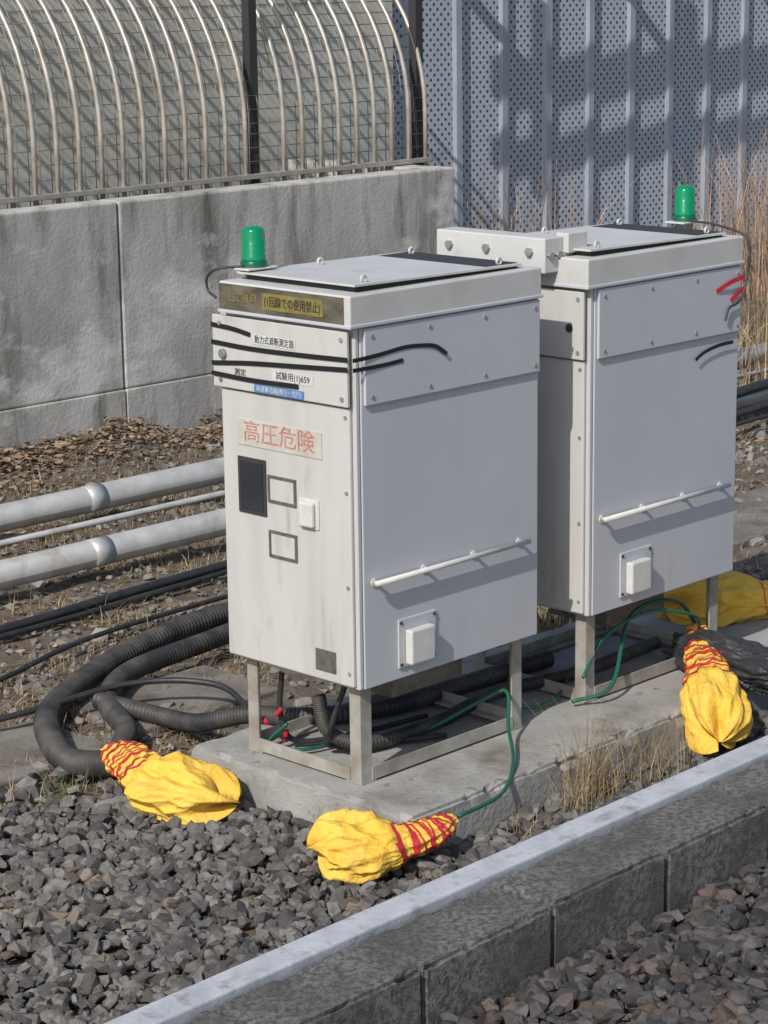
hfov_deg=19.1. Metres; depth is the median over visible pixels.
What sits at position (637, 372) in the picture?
electrical cabinet
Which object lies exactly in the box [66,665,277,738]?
slab
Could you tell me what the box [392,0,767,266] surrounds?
perforated noise barrier
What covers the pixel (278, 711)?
red clip
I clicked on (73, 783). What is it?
green weeds
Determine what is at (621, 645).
green cable
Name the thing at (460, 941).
concrete curb
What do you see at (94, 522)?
conduit
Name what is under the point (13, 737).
slab
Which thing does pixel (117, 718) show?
corrugated conduit
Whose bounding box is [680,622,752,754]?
yellow sheet cover
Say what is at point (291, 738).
black cable
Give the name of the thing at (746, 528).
slab
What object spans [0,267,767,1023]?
ground
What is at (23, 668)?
black cable
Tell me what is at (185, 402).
wall footing
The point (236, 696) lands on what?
black cable
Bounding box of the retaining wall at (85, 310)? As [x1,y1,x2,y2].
[0,166,453,410]
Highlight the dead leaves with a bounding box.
[0,408,767,809]
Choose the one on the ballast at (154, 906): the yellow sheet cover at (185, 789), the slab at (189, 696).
the yellow sheet cover at (185, 789)
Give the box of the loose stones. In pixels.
[0,384,767,824]
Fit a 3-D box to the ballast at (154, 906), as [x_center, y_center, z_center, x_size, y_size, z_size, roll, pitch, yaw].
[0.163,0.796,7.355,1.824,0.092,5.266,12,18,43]
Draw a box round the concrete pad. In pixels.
[191,612,767,860]
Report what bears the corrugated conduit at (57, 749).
on the ground at (90, 581)
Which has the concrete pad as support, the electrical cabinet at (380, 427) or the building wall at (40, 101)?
the electrical cabinet at (380, 427)
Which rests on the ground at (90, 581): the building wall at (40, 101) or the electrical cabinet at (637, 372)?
the building wall at (40, 101)
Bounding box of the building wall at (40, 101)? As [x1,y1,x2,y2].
[0,0,392,209]
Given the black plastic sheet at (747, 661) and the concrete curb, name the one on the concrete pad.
the black plastic sheet at (747, 661)
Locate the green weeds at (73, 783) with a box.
[3,533,185,797]
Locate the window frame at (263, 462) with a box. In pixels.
[238,455,266,516]
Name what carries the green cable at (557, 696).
on the concrete pad
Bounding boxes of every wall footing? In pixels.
[0,389,125,455]
[124,373,222,428]
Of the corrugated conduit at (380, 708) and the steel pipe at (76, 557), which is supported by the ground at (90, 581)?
the steel pipe at (76, 557)
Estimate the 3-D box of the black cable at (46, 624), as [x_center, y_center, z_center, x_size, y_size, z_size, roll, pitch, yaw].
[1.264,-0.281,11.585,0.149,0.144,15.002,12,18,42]
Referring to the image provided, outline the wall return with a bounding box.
[288,158,426,179]
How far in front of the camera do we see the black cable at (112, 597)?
9.26 m
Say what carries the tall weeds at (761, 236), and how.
on the ground at (90, 581)
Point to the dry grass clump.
(594, 790)
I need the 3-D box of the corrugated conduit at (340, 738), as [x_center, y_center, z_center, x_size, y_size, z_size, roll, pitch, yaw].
[0.401,0.531,7.482,1.607,0.198,0.130,-13,18,-41]
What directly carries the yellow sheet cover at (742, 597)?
on the concrete pad
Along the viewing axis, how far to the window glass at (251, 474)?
6.80 m
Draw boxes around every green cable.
[268,689,514,817]
[509,678,568,708]
[571,598,696,703]
[581,609,700,678]
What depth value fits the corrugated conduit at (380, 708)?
7.51 m
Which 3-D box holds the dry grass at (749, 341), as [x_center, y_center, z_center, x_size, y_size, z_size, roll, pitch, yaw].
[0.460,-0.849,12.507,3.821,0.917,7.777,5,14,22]
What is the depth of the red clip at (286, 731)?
7.06 m
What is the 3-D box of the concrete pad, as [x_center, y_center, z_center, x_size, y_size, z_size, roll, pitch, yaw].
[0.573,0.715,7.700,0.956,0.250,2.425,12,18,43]
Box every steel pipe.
[0,342,767,532]
[0,389,767,589]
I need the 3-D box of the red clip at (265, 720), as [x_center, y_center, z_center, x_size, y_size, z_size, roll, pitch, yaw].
[-0.367,0.647,7.085,0.014,0.022,0.033,-5,14,-19]
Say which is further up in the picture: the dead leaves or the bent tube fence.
the bent tube fence
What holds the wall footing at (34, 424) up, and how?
on the ground at (90, 581)
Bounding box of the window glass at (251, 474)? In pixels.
[240,460,263,512]
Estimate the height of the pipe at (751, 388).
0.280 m
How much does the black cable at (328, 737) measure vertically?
0.258 m
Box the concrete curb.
[104,735,767,1023]
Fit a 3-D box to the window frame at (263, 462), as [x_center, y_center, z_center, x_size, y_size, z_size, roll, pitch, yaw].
[-0.392,-0.077,6.807,0.122,0.172,0.004,12,18,43]
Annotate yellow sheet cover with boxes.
[100,739,241,824]
[306,808,458,883]
[657,571,767,626]
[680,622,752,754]
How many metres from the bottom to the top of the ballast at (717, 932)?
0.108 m
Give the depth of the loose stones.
9.59 m
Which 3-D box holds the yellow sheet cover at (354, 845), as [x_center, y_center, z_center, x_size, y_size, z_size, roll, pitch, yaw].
[-0.011,0.919,6.457,0.286,0.170,0.421,12,18,43]
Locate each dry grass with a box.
[503,222,767,645]
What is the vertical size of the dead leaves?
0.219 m
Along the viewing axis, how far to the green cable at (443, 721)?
7.06 m
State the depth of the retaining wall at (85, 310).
12.39 m
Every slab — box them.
[0,719,108,792]
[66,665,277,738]
[733,486,767,550]
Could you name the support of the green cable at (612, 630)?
attached to the electrical cabinet at (637, 372)
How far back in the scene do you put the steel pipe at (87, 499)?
10.63 m
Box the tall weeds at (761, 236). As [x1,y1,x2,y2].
[466,123,767,301]
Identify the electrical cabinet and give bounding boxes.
[205,225,542,785]
[474,185,750,703]
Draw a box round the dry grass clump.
[490,685,720,837]
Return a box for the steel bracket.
[437,227,586,273]
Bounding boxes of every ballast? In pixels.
[0,566,767,1023]
[439,856,767,1023]
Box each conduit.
[0,368,767,546]
[33,602,228,777]
[92,650,553,731]
[98,623,228,742]
[311,636,660,749]
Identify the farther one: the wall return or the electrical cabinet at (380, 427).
the wall return
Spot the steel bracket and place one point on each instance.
(544, 253)
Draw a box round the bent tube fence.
[0,0,433,208]
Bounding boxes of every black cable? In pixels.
[0,401,767,633]
[0,414,767,639]
[0,594,227,681]
[0,677,247,721]
[277,672,427,743]
[324,686,446,748]
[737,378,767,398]
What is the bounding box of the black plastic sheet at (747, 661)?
[661,628,767,694]
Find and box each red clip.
[262,716,268,724]
[274,707,282,716]
[283,728,288,736]

